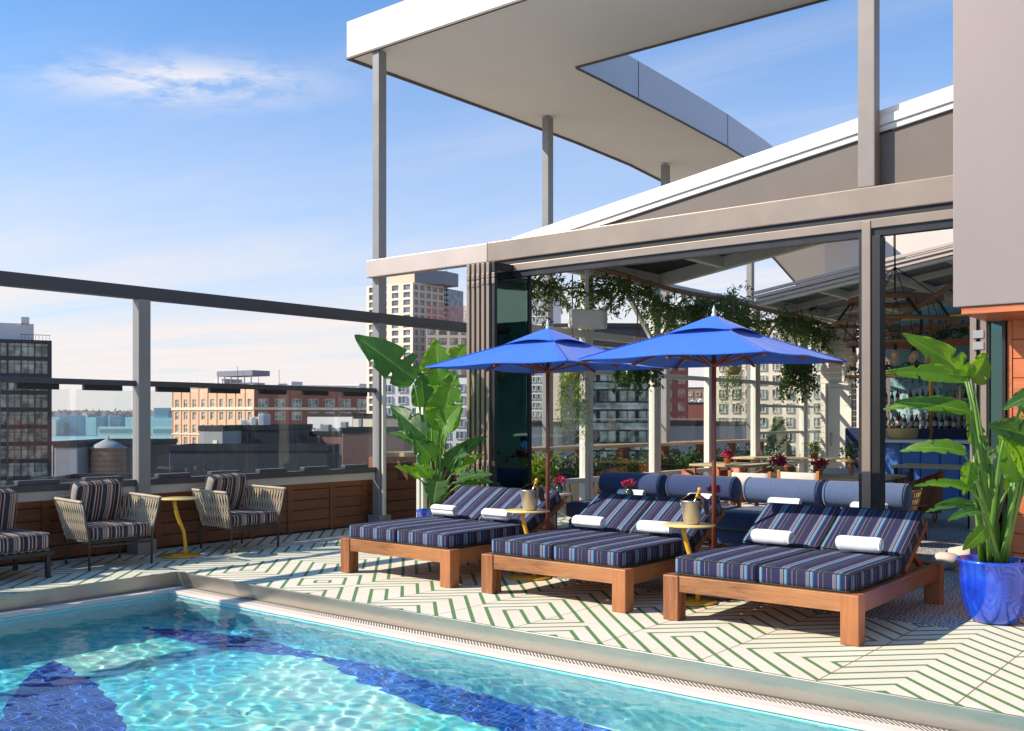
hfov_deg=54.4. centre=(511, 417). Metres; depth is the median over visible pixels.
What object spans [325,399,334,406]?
window
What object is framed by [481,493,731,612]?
double sunbed
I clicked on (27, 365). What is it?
window
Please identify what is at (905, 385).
mural wall
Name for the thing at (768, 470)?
leather tub chair
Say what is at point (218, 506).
rope armchair
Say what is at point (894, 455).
blue bar
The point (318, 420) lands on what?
white building
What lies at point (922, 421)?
liquor bottle
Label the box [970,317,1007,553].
door jamb
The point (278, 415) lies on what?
window
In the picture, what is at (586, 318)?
hanging speaker
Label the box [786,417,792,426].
window
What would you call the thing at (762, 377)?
window
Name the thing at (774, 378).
window
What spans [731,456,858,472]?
dining table
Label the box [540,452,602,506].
planter
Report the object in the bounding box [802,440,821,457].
flower pot
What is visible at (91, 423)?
hills
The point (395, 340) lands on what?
window
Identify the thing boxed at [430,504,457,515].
rolled towel
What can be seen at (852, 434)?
back bar
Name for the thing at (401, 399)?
window
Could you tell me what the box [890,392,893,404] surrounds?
liquor bottle
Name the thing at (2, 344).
window
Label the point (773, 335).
window
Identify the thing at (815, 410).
window
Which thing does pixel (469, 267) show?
door leaf
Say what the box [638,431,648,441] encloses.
window
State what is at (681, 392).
window
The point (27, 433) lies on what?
window
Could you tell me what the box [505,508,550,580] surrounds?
side table
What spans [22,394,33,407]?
window
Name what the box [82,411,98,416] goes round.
distant house
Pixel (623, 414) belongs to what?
window
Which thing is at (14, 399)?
window
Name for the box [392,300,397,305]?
window
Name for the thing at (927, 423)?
liquor bottle
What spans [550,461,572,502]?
bar stool
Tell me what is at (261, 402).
window
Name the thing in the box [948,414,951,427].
liquor bottle
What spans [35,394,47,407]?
window
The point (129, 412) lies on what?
trees
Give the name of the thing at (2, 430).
window
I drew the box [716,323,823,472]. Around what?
beige building
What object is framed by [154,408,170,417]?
ridge block
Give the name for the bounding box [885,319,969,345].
planted ledge
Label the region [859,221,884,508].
door mullion
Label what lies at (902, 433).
serving bowl
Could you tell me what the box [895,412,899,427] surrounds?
liquor bottle
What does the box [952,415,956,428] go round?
liquor bottle
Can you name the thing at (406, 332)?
window
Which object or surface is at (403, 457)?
parapet wall
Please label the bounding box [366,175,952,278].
door header
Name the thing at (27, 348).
window
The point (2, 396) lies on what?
window
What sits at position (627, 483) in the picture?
flower vase
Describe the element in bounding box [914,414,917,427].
liquor bottle
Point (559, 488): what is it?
flower vase
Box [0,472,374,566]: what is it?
plank wall
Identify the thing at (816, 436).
window
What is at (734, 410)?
window
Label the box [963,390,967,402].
liquor bottle
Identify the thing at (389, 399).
window
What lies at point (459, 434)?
window
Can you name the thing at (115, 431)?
pier shed
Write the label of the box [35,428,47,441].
window
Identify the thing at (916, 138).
sloping roof front
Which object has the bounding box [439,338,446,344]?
window
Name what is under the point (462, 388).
window
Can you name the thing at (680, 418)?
window
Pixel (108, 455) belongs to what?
water tank
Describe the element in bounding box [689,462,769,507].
dining table
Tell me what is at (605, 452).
window
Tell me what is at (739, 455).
bar stool
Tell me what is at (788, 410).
window
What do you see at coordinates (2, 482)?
window
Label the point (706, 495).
rolled towel
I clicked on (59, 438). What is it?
river
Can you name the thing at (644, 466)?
bar stool
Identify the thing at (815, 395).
window
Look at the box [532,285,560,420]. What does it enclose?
white apartment house
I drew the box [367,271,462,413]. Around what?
cream tower
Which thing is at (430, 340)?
window
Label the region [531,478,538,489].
champagne bottle
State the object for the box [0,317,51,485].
glass apartment block
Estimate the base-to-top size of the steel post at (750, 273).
6.500 m
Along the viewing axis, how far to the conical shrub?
19.91 m
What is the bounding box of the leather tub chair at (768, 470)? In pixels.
[746,466,772,501]
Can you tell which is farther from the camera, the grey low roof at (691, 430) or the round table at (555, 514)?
the grey low roof at (691, 430)
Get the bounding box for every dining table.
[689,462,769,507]
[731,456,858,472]
[767,472,858,481]
[809,472,906,482]
[890,463,969,528]
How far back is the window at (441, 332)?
160.47 m
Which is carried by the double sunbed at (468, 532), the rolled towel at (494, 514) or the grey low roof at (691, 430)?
the rolled towel at (494, 514)
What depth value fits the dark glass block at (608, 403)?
76.18 m
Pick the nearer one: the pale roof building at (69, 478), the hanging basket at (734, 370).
the hanging basket at (734, 370)
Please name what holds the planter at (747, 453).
on the deck floor at (971, 663)
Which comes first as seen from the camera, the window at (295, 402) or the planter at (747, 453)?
the planter at (747, 453)
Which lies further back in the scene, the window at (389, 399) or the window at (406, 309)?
the window at (406, 309)
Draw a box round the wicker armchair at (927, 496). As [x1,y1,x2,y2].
[902,478,934,538]
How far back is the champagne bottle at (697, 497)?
8.11 m
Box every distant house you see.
[54,411,60,416]
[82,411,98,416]
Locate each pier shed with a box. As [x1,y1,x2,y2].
[98,427,132,435]
[153,427,171,435]
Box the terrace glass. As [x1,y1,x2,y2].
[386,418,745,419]
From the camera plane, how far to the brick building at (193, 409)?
258.85 m
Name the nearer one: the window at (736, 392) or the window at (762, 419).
the window at (762, 419)
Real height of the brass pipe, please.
2.260 m
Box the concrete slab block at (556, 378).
[553,323,567,421]
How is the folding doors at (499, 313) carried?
attached to the door header
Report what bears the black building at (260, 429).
on the city ground
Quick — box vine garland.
[532,269,842,355]
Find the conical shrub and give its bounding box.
[760,414,798,471]
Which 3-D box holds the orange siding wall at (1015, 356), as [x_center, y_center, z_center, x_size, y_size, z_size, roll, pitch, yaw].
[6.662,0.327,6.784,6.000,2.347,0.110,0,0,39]
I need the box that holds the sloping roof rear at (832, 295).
[754,241,952,323]
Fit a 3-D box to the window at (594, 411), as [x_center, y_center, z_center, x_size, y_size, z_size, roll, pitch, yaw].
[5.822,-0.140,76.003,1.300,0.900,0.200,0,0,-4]
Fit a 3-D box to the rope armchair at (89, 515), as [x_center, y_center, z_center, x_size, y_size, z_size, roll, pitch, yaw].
[-4.189,1.066,10.251,0.767,0.865,0.859,0,0,42]
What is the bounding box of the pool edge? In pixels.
[0,571,1023,730]
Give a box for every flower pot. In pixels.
[719,448,734,463]
[768,452,789,472]
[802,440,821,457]
[809,457,828,475]
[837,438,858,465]
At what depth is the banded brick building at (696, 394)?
229.31 m
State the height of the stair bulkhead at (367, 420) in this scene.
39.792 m
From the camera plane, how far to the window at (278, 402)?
253.99 m
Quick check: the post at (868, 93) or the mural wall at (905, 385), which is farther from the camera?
the mural wall at (905, 385)
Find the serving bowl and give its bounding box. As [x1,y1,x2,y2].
[886,422,918,438]
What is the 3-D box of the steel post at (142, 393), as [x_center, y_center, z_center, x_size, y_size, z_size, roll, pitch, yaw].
[-4.104,0.095,11.029,0.230,2.810,0.225,0,0,39]
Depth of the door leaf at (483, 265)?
11.94 m
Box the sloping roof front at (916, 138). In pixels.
[511,85,952,285]
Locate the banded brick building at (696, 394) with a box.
[688,387,703,401]
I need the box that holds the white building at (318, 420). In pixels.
[307,406,387,429]
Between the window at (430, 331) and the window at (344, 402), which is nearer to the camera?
the window at (430, 331)
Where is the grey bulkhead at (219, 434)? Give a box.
[198,425,241,443]
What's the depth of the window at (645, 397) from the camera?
76.28 m
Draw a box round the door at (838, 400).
[828,387,848,467]
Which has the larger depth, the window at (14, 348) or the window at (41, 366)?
the window at (41, 366)
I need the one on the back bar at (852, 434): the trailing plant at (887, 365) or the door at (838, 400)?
the trailing plant at (887, 365)
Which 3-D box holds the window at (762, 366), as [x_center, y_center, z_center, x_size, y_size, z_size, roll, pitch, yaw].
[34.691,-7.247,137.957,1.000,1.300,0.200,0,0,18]
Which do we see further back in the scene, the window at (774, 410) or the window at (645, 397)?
the window at (774, 410)
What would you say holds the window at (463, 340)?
in the unfinished building at (447, 340)
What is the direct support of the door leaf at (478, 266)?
in the folding doors at (499, 313)
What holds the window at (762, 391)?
in the beige building at (769, 395)
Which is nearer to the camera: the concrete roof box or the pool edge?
the pool edge
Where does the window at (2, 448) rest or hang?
in the glass apartment block at (25, 434)
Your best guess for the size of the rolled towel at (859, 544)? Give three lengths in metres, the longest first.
0.338 x 0.114 x 0.109 m
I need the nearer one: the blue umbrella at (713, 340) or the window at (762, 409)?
the blue umbrella at (713, 340)
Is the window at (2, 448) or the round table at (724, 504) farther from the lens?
the window at (2, 448)
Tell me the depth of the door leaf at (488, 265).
11.89 m
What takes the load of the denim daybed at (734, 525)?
on the patterned floor at (943, 534)
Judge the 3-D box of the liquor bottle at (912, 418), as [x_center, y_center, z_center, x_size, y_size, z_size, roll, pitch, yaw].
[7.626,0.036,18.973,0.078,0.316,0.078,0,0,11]
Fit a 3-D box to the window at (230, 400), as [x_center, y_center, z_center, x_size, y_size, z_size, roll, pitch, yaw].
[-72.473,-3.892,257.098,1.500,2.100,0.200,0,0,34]
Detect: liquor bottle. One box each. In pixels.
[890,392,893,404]
[890,414,894,427]
[895,388,899,400]
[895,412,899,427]
[910,412,913,427]
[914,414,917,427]
[921,412,924,427]
[926,414,928,427]
[933,412,936,427]
[940,414,943,427]
[944,414,948,427]
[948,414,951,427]
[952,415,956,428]
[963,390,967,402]
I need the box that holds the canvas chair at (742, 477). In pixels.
[728,470,771,506]
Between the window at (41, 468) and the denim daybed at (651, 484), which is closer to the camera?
the denim daybed at (651, 484)
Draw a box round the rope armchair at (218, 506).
[191,472,286,552]
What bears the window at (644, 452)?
in the dark glass block at (608, 403)
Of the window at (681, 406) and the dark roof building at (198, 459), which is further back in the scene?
the window at (681, 406)
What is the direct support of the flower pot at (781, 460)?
on the dining table at (774, 474)
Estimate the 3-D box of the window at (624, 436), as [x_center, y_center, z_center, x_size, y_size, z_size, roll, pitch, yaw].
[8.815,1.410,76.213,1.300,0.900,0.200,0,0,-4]
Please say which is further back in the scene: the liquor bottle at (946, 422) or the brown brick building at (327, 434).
the brown brick building at (327, 434)
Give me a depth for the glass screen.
13.72 m
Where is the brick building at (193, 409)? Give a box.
[171,367,366,444]
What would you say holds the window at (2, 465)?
in the glass apartment block at (25, 434)
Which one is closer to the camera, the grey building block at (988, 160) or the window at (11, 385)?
the grey building block at (988, 160)
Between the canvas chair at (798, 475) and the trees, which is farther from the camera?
the trees
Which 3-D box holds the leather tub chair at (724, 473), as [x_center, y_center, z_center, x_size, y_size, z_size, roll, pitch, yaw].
[3.742,1.131,17.015,0.560,0.734,0.620,0,0,-31]
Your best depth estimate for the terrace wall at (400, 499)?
14.38 m
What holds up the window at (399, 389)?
in the pale office
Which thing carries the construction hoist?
on the city ground
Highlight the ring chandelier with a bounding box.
[831,235,969,364]
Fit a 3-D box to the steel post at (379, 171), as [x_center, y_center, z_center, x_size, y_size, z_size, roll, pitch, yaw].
[-1.840,-1.789,13.819,0.230,6.578,0.225,0,0,39]
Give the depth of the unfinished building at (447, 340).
160.36 m
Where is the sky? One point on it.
(217, 147)
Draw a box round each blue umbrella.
[425,320,667,576]
[577,306,846,600]
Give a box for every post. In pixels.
[127,299,155,554]
[368,50,390,522]
[542,116,552,479]
[661,164,669,470]
[746,263,753,452]
[858,0,879,187]
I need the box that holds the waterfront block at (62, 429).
[58,423,67,435]
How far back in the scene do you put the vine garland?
15.07 m
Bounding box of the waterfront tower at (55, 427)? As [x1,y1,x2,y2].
[52,420,60,435]
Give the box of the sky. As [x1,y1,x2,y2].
[0,0,952,411]
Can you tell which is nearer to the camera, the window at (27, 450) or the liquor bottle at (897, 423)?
the liquor bottle at (897, 423)
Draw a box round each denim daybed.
[566,471,668,527]
[665,474,741,541]
[716,477,824,543]
[822,480,912,509]
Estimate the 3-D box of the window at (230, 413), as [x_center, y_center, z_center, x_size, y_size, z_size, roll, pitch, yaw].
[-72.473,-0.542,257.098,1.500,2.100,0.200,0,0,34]
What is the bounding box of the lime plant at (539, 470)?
[532,452,563,527]
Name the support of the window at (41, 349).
in the glass apartment block at (25, 434)
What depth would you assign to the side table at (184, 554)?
10.78 m
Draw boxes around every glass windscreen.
[0,376,135,492]
[151,381,375,484]
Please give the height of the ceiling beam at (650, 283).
0.257 m
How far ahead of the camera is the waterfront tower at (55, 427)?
2160.00 m
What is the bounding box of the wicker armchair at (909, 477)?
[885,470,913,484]
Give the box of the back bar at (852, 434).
[844,366,969,472]
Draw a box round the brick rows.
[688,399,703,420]
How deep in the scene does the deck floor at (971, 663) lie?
7.45 m
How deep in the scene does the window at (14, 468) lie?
93.55 m
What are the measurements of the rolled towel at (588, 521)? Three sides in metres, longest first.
0.338 x 0.114 x 0.108 m
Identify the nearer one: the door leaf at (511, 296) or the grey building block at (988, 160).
the grey building block at (988, 160)
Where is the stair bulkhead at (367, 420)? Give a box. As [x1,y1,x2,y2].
[353,415,411,426]
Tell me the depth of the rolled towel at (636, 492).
12.02 m
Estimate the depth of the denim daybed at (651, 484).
12.07 m
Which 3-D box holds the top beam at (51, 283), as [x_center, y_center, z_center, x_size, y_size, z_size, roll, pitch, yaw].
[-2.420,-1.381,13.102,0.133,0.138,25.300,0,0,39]
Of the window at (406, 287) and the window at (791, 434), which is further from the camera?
the window at (406, 287)
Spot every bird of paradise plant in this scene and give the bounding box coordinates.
[354,334,493,516]
[883,333,1023,624]
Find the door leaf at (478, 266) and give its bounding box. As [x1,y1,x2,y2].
[476,264,480,485]
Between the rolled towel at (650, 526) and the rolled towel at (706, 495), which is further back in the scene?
the rolled towel at (706, 495)
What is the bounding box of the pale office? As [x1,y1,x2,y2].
[386,375,466,473]
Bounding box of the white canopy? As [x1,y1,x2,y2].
[346,0,827,284]
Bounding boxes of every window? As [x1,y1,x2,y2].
[0,342,5,355]
[0,359,5,372]
[0,383,5,390]
[0,394,5,407]
[0,411,5,424]
[0,428,5,441]
[0,446,5,459]
[0,463,5,476]
[0,480,5,485]
[9,342,20,356]
[9,360,20,373]
[9,383,20,390]
[9,394,20,407]
[9,411,20,424]
[9,428,20,441]
[9,445,20,459]
[9,463,20,476]
[9,480,17,485]
[22,343,33,356]
[22,360,33,373]
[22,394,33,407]
[22,411,33,424]
[22,428,33,441]
[22,445,33,458]
[22,462,33,475]
[35,343,47,356]
[35,360,47,373]
[35,377,47,390]
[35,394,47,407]
[35,411,47,424]
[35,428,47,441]
[35,445,47,458]
[35,462,47,475]
[229,399,232,406]
[229,412,232,419]
[248,399,251,406]
[258,399,267,406]
[275,399,284,406]
[275,412,284,419]
[292,399,301,406]
[292,412,301,419]
[308,399,317,406]
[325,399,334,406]
[339,452,341,466]
[341,399,350,406]
[357,399,366,406]
[386,385,392,391]
[386,396,392,403]
[386,408,391,414]
[392,285,397,290]
[392,293,397,298]
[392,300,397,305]
[392,308,397,313]
[392,330,397,335]
[392,338,397,343]
[398,387,406,391]
[398,396,406,403]
[404,284,409,289]
[404,292,409,297]
[404,299,409,304]
[404,307,409,312]
[404,330,409,334]
[404,337,409,342]
[428,329,435,334]
[428,338,435,344]
[439,330,446,334]
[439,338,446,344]
[450,338,457,344]
[456,384,464,391]
[456,431,464,438]
[458,420,464,426]
[461,338,466,344]
[461,370,466,374]
[593,390,596,401]
[593,410,596,421]
[593,431,596,441]
[599,375,615,381]
[599,390,615,401]
[599,410,615,421]
[599,431,615,441]
[599,451,615,461]
[619,390,635,401]
[619,410,635,421]
[619,431,635,441]
[638,390,648,401]
[638,410,648,421]
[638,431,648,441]
[638,451,648,461]
[678,380,685,383]
[678,389,685,397]
[678,402,685,411]
[678,416,685,420]
[719,389,725,398]
[719,403,725,412]
[732,389,738,398]
[732,403,738,412]
[760,364,765,369]
[760,375,765,380]
[760,389,765,398]
[760,403,765,412]
[760,417,765,426]
[772,333,779,339]
[772,364,779,369]
[772,375,779,381]
[772,389,779,398]
[772,403,779,412]
[786,403,792,412]
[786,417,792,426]
[787,433,792,440]
[813,364,820,369]
[813,389,820,397]
[813,403,820,412]
[813,417,820,426]
[813,433,820,440]
[815,374,820,383]
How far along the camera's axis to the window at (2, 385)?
93.12 m
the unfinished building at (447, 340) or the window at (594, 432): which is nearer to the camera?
the window at (594, 432)
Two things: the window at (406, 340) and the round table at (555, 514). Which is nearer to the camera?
the round table at (555, 514)
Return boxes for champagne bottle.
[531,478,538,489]
[692,487,701,500]
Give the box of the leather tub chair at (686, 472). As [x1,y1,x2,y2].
[682,469,701,474]
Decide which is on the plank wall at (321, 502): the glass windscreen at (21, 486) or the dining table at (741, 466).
the glass windscreen at (21, 486)
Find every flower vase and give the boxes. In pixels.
[553,475,565,492]
[621,478,635,494]
[706,485,720,499]
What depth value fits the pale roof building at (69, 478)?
54.43 m
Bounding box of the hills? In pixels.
[52,416,171,432]
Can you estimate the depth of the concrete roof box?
60.00 m
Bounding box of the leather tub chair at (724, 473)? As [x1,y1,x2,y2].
[720,462,747,475]
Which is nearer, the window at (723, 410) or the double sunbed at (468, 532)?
the double sunbed at (468, 532)
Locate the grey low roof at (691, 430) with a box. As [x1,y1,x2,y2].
[532,421,745,466]
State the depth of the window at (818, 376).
135.62 m
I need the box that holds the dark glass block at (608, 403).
[561,323,648,466]
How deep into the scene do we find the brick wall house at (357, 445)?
68.05 m
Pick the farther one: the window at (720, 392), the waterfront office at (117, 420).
the waterfront office at (117, 420)
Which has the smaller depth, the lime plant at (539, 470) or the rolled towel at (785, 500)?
the rolled towel at (785, 500)
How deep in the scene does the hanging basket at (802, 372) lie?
17.66 m
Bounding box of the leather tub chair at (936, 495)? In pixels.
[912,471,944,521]
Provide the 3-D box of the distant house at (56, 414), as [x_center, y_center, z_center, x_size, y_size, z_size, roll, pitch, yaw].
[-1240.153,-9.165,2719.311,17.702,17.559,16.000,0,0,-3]
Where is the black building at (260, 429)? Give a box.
[241,414,312,443]
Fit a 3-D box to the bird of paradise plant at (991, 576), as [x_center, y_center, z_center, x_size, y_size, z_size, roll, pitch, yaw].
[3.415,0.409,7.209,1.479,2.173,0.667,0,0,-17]
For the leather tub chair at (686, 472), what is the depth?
14.92 m
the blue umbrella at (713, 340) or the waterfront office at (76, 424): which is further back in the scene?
the waterfront office at (76, 424)
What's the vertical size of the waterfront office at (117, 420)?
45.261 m
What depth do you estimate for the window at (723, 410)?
139.59 m
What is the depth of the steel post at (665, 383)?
19.80 m
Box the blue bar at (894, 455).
[885,439,969,506]
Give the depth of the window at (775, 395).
137.39 m
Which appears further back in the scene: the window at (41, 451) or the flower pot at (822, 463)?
the window at (41, 451)
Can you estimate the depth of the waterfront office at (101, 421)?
2230.00 m
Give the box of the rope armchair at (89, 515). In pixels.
[53,478,161,570]
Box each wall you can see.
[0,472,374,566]
[0,594,857,730]
[52,439,177,475]
[369,456,687,519]
[532,271,849,528]
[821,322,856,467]
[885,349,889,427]
[890,304,969,427]
[1008,320,1023,557]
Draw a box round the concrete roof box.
[54,440,98,475]
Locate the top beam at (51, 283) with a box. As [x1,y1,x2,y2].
[0,271,630,347]
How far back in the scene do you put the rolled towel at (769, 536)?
7.96 m
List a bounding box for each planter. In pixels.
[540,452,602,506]
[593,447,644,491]
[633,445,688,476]
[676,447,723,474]
[717,442,750,472]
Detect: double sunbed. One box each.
[341,485,564,587]
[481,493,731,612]
[663,502,943,646]
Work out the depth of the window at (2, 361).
93.12 m
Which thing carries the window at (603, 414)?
in the dark glass block at (608, 403)
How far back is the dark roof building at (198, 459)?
58.00 m
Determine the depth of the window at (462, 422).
126.38 m
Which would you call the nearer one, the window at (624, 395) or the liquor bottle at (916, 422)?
the liquor bottle at (916, 422)
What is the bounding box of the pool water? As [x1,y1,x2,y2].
[0,594,849,730]
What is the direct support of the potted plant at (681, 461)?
on the deck floor at (971, 663)
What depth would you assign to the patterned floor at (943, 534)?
8.39 m
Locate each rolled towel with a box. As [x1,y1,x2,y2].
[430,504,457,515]
[481,508,511,520]
[571,515,605,527]
[617,489,645,494]
[636,520,674,533]
[687,493,711,498]
[750,529,793,544]
[767,497,801,503]
[835,535,883,552]
[850,502,887,508]
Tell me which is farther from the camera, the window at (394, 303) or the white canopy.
the window at (394, 303)
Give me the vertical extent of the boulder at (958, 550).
0.210 m
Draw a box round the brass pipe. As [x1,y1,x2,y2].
[885,313,964,439]
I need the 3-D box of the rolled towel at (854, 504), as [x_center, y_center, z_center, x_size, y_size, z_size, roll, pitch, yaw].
[3.692,0.929,10.298,0.368,0.119,0.125,0,-10,39]
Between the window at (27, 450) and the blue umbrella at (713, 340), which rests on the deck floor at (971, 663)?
the blue umbrella at (713, 340)
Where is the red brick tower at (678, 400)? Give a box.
[670,324,687,420]
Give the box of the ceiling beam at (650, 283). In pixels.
[594,268,858,331]
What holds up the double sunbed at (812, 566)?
on the deck floor at (971, 663)
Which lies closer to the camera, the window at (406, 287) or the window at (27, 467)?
the window at (27, 467)
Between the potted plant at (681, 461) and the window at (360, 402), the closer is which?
the potted plant at (681, 461)
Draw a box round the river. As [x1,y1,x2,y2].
[52,436,171,452]
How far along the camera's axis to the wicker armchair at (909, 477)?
14.18 m
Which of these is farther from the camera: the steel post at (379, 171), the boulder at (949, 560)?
the steel post at (379, 171)
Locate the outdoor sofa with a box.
[0,487,54,577]
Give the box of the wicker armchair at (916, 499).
[904,481,922,546]
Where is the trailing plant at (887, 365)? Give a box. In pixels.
[846,360,969,400]
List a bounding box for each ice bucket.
[520,489,537,510]
[680,499,702,524]
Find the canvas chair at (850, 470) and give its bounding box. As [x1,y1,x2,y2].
[813,466,853,482]
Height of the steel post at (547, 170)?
6.578 m
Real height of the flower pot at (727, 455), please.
0.236 m
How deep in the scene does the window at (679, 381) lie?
110.02 m
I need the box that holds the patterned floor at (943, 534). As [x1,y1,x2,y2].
[551,507,1023,628]
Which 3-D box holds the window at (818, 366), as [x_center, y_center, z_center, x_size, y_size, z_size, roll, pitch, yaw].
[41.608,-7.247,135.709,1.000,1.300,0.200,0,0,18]
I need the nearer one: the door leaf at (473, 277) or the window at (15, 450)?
the door leaf at (473, 277)
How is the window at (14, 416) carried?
in the glass apartment block at (25, 434)
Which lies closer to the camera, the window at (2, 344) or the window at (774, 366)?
the window at (2, 344)
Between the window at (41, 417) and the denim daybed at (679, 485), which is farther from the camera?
the window at (41, 417)
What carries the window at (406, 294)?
in the cream tower at (412, 295)
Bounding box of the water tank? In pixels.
[89,436,126,473]
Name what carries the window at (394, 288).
in the cream tower at (412, 295)
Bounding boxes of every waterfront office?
[59,415,85,434]
[96,416,107,434]
[110,415,124,426]
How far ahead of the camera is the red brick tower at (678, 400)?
110.07 m
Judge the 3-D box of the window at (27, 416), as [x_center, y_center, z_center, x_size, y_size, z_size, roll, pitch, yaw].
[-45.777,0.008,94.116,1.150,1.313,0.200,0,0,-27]
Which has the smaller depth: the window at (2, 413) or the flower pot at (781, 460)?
the flower pot at (781, 460)
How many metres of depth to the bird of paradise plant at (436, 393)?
11.65 m
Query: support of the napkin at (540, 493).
in the ice bucket at (529, 497)
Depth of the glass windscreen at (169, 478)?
12.31 m
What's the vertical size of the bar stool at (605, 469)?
0.811 m
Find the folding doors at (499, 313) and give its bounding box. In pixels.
[467,261,531,488]
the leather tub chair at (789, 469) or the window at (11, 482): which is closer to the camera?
the leather tub chair at (789, 469)
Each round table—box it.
[554,492,572,526]
[708,503,729,541]
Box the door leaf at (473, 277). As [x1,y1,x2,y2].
[471,264,475,485]
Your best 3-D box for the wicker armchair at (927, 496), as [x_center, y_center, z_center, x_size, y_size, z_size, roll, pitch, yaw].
[5.032,1.123,12.590,0.579,0.751,0.636,0,0,19]
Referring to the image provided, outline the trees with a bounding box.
[52,408,152,416]
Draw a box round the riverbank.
[66,433,152,435]
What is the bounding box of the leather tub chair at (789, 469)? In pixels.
[772,466,794,471]
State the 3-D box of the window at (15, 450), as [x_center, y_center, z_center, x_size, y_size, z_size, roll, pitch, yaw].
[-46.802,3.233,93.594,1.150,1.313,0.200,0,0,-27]
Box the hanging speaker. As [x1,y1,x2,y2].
[568,270,606,328]
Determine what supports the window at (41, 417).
in the glass apartment block at (25, 434)
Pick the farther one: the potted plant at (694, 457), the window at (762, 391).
the window at (762, 391)
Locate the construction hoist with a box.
[444,270,448,320]
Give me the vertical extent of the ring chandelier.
2.109 m
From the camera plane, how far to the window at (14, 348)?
93.55 m
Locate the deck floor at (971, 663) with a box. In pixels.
[0,506,1023,715]
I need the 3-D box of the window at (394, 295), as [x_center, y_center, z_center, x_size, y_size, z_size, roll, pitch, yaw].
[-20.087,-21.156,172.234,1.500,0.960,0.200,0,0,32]
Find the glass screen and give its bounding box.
[382,369,453,516]
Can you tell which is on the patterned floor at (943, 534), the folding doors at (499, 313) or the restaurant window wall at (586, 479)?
the restaurant window wall at (586, 479)
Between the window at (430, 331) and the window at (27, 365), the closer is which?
the window at (27, 365)
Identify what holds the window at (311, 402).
in the brick building at (193, 409)
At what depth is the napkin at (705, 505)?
8.08 m
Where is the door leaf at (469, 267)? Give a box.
[467,265,471,473]
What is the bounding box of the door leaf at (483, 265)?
[481,263,485,485]
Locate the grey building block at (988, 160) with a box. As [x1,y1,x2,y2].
[953,0,1023,321]
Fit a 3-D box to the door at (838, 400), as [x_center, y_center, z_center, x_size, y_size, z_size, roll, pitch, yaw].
[6.533,0.432,19.918,0.440,2.095,0.027,0,0,39]
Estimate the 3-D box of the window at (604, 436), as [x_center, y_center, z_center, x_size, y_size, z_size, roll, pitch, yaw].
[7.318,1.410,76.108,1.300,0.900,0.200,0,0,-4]
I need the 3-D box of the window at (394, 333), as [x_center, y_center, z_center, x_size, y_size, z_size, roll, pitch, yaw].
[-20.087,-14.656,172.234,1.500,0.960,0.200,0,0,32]
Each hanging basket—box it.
[554,274,593,454]
[610,295,663,397]
[718,287,747,419]
[776,298,819,403]
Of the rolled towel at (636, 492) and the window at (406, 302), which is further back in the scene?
the window at (406, 302)
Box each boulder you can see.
[930,552,958,569]
[945,546,969,555]
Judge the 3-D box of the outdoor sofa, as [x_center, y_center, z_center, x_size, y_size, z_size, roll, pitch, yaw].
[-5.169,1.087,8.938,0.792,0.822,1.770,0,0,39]
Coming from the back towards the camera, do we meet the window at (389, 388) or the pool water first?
the window at (389, 388)
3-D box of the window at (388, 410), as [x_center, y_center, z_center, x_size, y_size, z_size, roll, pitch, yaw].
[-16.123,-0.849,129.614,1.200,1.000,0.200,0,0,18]
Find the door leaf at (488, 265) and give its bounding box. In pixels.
[486,262,491,486]
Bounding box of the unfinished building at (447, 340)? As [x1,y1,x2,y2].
[426,302,466,374]
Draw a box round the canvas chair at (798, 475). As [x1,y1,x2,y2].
[777,470,825,505]
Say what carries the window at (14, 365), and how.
in the glass apartment block at (25, 434)
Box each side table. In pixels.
[160,496,199,558]
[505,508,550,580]
[663,522,717,605]
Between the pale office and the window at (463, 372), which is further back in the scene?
the window at (463, 372)
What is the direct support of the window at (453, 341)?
in the unfinished building at (447, 340)
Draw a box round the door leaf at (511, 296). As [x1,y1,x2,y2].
[492,261,531,488]
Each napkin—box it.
[519,484,544,501]
[680,493,708,514]
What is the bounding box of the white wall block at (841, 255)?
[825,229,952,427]
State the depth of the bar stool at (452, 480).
13.88 m
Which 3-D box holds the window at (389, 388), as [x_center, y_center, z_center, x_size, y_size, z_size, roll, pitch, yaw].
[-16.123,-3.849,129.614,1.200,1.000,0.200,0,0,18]
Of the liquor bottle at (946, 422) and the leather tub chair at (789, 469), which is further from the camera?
the liquor bottle at (946, 422)
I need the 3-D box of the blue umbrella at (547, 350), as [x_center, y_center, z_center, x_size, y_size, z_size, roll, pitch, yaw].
[0.345,0.270,9.584,1.670,2.460,1.670,0,0,39]
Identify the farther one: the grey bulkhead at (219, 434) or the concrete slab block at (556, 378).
the concrete slab block at (556, 378)
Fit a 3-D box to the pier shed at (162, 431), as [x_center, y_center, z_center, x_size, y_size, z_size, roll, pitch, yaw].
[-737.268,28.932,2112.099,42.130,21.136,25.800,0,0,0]
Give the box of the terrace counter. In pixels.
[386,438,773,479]
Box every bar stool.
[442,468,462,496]
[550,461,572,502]
[593,458,613,492]
[638,456,648,472]
[661,455,675,470]
[731,451,745,462]

